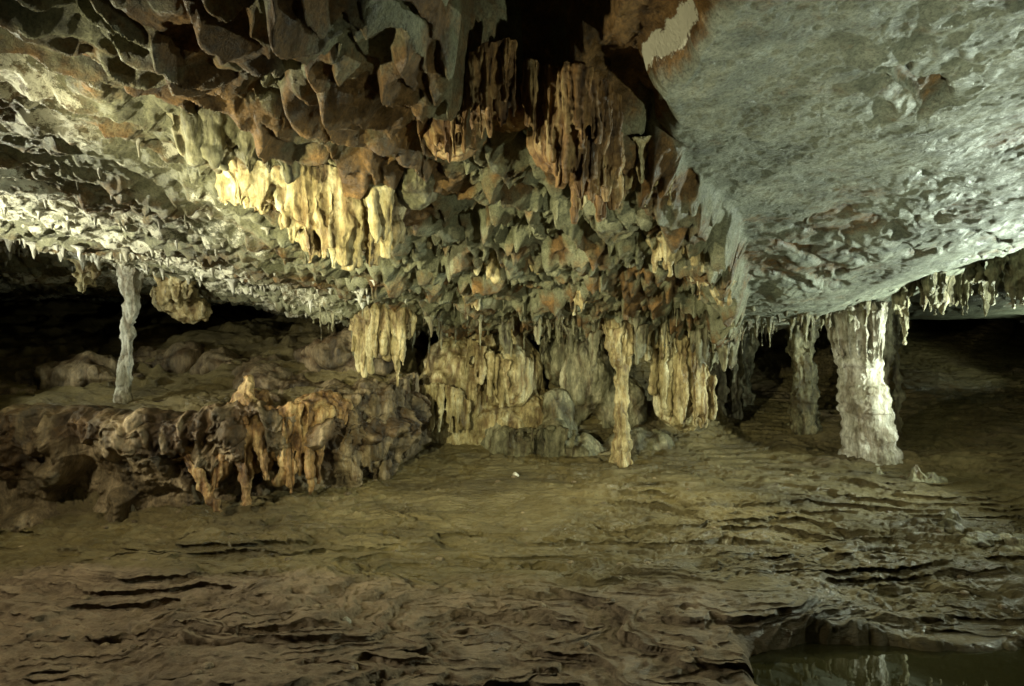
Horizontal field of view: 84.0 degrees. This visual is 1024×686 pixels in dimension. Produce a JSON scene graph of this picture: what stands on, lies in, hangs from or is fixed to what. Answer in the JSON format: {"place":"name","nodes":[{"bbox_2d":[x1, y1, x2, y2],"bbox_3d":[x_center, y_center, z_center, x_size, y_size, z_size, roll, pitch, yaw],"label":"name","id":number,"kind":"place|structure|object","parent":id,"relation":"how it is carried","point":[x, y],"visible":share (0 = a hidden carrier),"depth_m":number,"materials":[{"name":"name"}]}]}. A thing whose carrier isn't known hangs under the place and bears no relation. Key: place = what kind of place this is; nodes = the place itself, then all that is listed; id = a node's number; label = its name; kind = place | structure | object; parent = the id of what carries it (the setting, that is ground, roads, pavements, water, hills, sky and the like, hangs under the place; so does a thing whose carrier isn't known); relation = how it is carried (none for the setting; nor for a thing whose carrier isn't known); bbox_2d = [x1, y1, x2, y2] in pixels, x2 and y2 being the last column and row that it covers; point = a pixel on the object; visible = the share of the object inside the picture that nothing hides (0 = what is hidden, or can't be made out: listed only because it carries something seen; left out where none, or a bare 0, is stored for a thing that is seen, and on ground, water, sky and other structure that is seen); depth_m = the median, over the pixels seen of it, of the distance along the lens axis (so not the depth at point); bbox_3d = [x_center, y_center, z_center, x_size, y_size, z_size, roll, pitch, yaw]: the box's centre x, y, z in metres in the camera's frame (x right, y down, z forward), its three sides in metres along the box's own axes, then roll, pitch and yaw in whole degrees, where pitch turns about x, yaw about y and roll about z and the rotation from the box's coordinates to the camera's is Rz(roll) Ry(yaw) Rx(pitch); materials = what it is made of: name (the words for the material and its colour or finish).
{"place":"outdoors","nodes":[
{"label":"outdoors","id":0,"kind":"place"},
{"bbox_2d":[0,0,1023,352],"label":"cave ceiling","id":1,"kind":"structure","parent":0,"point":[820,156],"depth_m":4.58,"materials":[{"name":"stone"}]},
{"bbox_2d":[64,257,212,323],"bbox_3d":[-6.081,-0.901,9.407,2.007,1.163,1.005,0,0,-6],"label":"stalactite group","id":2,"kind":"object","parent":1,"relation":"hanging from","point":[183,302],"visible":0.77,"depth_m":9.22},
{"bbox_2d":[0,113,406,317],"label":"stalactites","id":3,"kind":"object","parent":1,"relation":"attached to","point":[9,249],"visible":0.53,"depth_m":7.68,"materials":[{"name":"grey stone"}]},
{"bbox_2d":[166,104,438,209],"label":"hanging rock blades","id":4,"kind":"object","parent":1,"relation":"attached to","point":[202,136],"visible":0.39,"depth_m":4.22,"materials":[{"name":"beige stone"}]},
{"bbox_2d":[215,157,406,270],"bbox_3d":[-1.745,-1.206,4.989,1.665,1.199,0.735,0,0,0],"label":"stalactite cluster","id":5,"kind":"object","parent":1,"relation":"hanging from","point":[320,214],"visible":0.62,"depth_m":4.72,"materials":[{"name":"beige stone"}]},
{"bbox_2d":[348,302,416,386],"bbox_3d":[-2.074,-0.065,9.145,1.111,1.525,0.815,0,0,0],"label":"limestone curtain","id":6,"kind":"object","parent":1,"relation":"hanging from","point":[395,328],"visible":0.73,"depth_m":8.89,"materials":[{"name":"beige stone"}]},
{"bbox_2d":[423,37,527,162],"bbox_3d":[-0.215,-1.725,4.288,1.073,0.845,0.692,0,0,0],"label":"drapery flowstone","id":7,"kind":"object","parent":1,"relation":"hanging from","point":[492,89],"visible":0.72,"depth_m":4.03,"materials":[{"name":"brown stone"}]},
{"bbox_2d":[313,297,819,371],"bbox_3d":[0.929,-0.148,9.751,8.291,1.358,2.416,0,0,0],"label":"stalactite fringe","id":8,"kind":"object","parent":1,"relation":"hanging from","point":[700,338],"visible":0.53,"depth_m":9.46,"materials":[{"name":"beige stone"}]},
{"bbox_2d":[521,58,625,223],"bbox_3d":[0.477,-1.482,4.355,0.831,1.130,0.768,0,0,0],"label":"drapery flowstone","id":9,"kind":"object","parent":1,"relation":"hanging from","point":[574,116],"visible":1,"depth_m":4.10,"materials":[{"name":"brown stone"}]},
{"bbox_2d":[427,135,736,318],"bbox_3d":[0.527,-1.063,6.779,3.570,1.436,3.305,0,0,32],"label":"stalactite group","id":10,"kind":"object","parent":1,"relation":"hanging from","point":[492,268],"visible":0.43,"depth_m":6.09},
{"bbox_2d":[813,248,1023,344],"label":"stalactite group","id":11,"kind":"object","parent":1,"relation":"hanging from","point":[940,290],"visible":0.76,"depth_m":8.64},
{"bbox_2d":[0,298,1023,685],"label":"cave floor","id":12,"kind":"structure","parent":0,"point":[802,566],"depth_m":6.43,"materials":[{"name":"brown stone"}]},
{"bbox_2d":[113,265,144,403],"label":"limestone column","id":13,"kind":"structure","parent":12,"relation":"on","point":[130,285],"depth_m":8.92,"materials":[{"name":"grey stone"}]},
{"bbox_2d":[0,327,394,403],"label":"rock boulders","id":14,"kind":"object","parent":12,"relation":"on","point":[332,351],"visible":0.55,"depth_m":10.01,"materials":[{"name":"brown stone"}]},
{"bbox_2d":[0,391,435,532],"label":"rock shelf","id":15,"kind":"object","parent":12,"relation":"attached to","point":[122,463],"visible":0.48,"depth_m":7.37,"materials":[{"name":"brown stone"}]},
{"bbox_2d":[314,372,422,483],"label":"flowstone cascade","id":16,"kind":"object","parent":15,"relation":"attached to","point":[377,399],"visible":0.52,"depth_m":8.62,"materials":[{"name":"beige stone"}]},
{"bbox_2d":[173,374,353,512],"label":"flowstone roots","id":17,"kind":"object","parent":12,"relation":"attached to","point":[314,408],"visible":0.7,"depth_m":7.61,"materials":[{"name":"beige stone"}]},
{"bbox_2d":[342,617,350,622],"bbox_3d":[-1.409,2.372,4.852,0.077,0.072,0.057,0,0,0],"label":"calcite chip","id":18,"kind":"object","parent":12,"relation":"on","point":[347,619],"visible":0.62,"depth_m":4.84,"materials":[{"name":"white stone"}]},
{"bbox_2d":[419,330,548,444],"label":"flowstone cascade","id":19,"kind":"object","parent":12,"relation":"on","point":[470,388],"visible":0.58,"depth_m":10.31,"materials":[{"name":"beige stone"}]},
{"bbox_2d":[4,401,1014,685],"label":"pebbles","id":20,"kind":"object","parent":12,"relation":"on","point":[350,665],"visible":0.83,"depth_m":5.29,"materials":[{"name":"brown stone"}]},
{"bbox_2d":[480,330,674,457],"bbox_3d":[1.186,0.955,10.704,3.633,2.721,1.852,0,0,0],"label":"flowstone boulder","id":21,"kind":"object","parent":12,"relation":"on","point":[583,392],"visible":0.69,"depth_m":10.37,"materials":[{"name":"beige stone"}]},
{"bbox_2d":[601,316,633,467],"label":"limestone column","id":22,"kind":"structure","parent":12,"relation":"on","point":[619,344],"depth_m":9.39,"materials":[{"name":"beige stone"}]},
{"bbox_2d":[644,322,717,432],"bbox_3d":[2.912,0.556,10.087,1.132,2.148,1.552,0,0,44],"label":"flowstone curtain","id":23,"kind":"object","parent":12,"relation":"attached to","point":[681,386],"visible":0.79,"depth_m":9.87,"materials":[{"name":"beige stone"}]},
{"bbox_2d":[824,300,903,467],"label":"limestone column","id":24,"kind":"structure","parent":12,"relation":"on","point":[868,431],"depth_m":9.50,"materials":[{"name":"beige stone"}]},
{"bbox_2d":[870,464,947,484],"bbox_3d":[6.046,2.021,8.655,1.017,0.379,0.447,0,0,24],"label":"stalagmite","id":25,"kind":"object","parent":12,"relation":"on","point":[916,474],"visible":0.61,"depth_m":8.52,"materials":[{"name":"beige stone"}]},
{"bbox_2d":[937,508,1023,551],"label":"rimstone dam","id":26,"kind":"structure","parent":12,"relation":"on","point":[951,517],"depth_m":6.70,"materials":[{"name":"beige stone"}]},
{"bbox_2d":[749,643,1023,685],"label":"pool water","id":27,"kind":"structure","parent":0,"point":[811,664],"depth_m":4.42,"materials":[{"name":"green liquid"}]}
]}

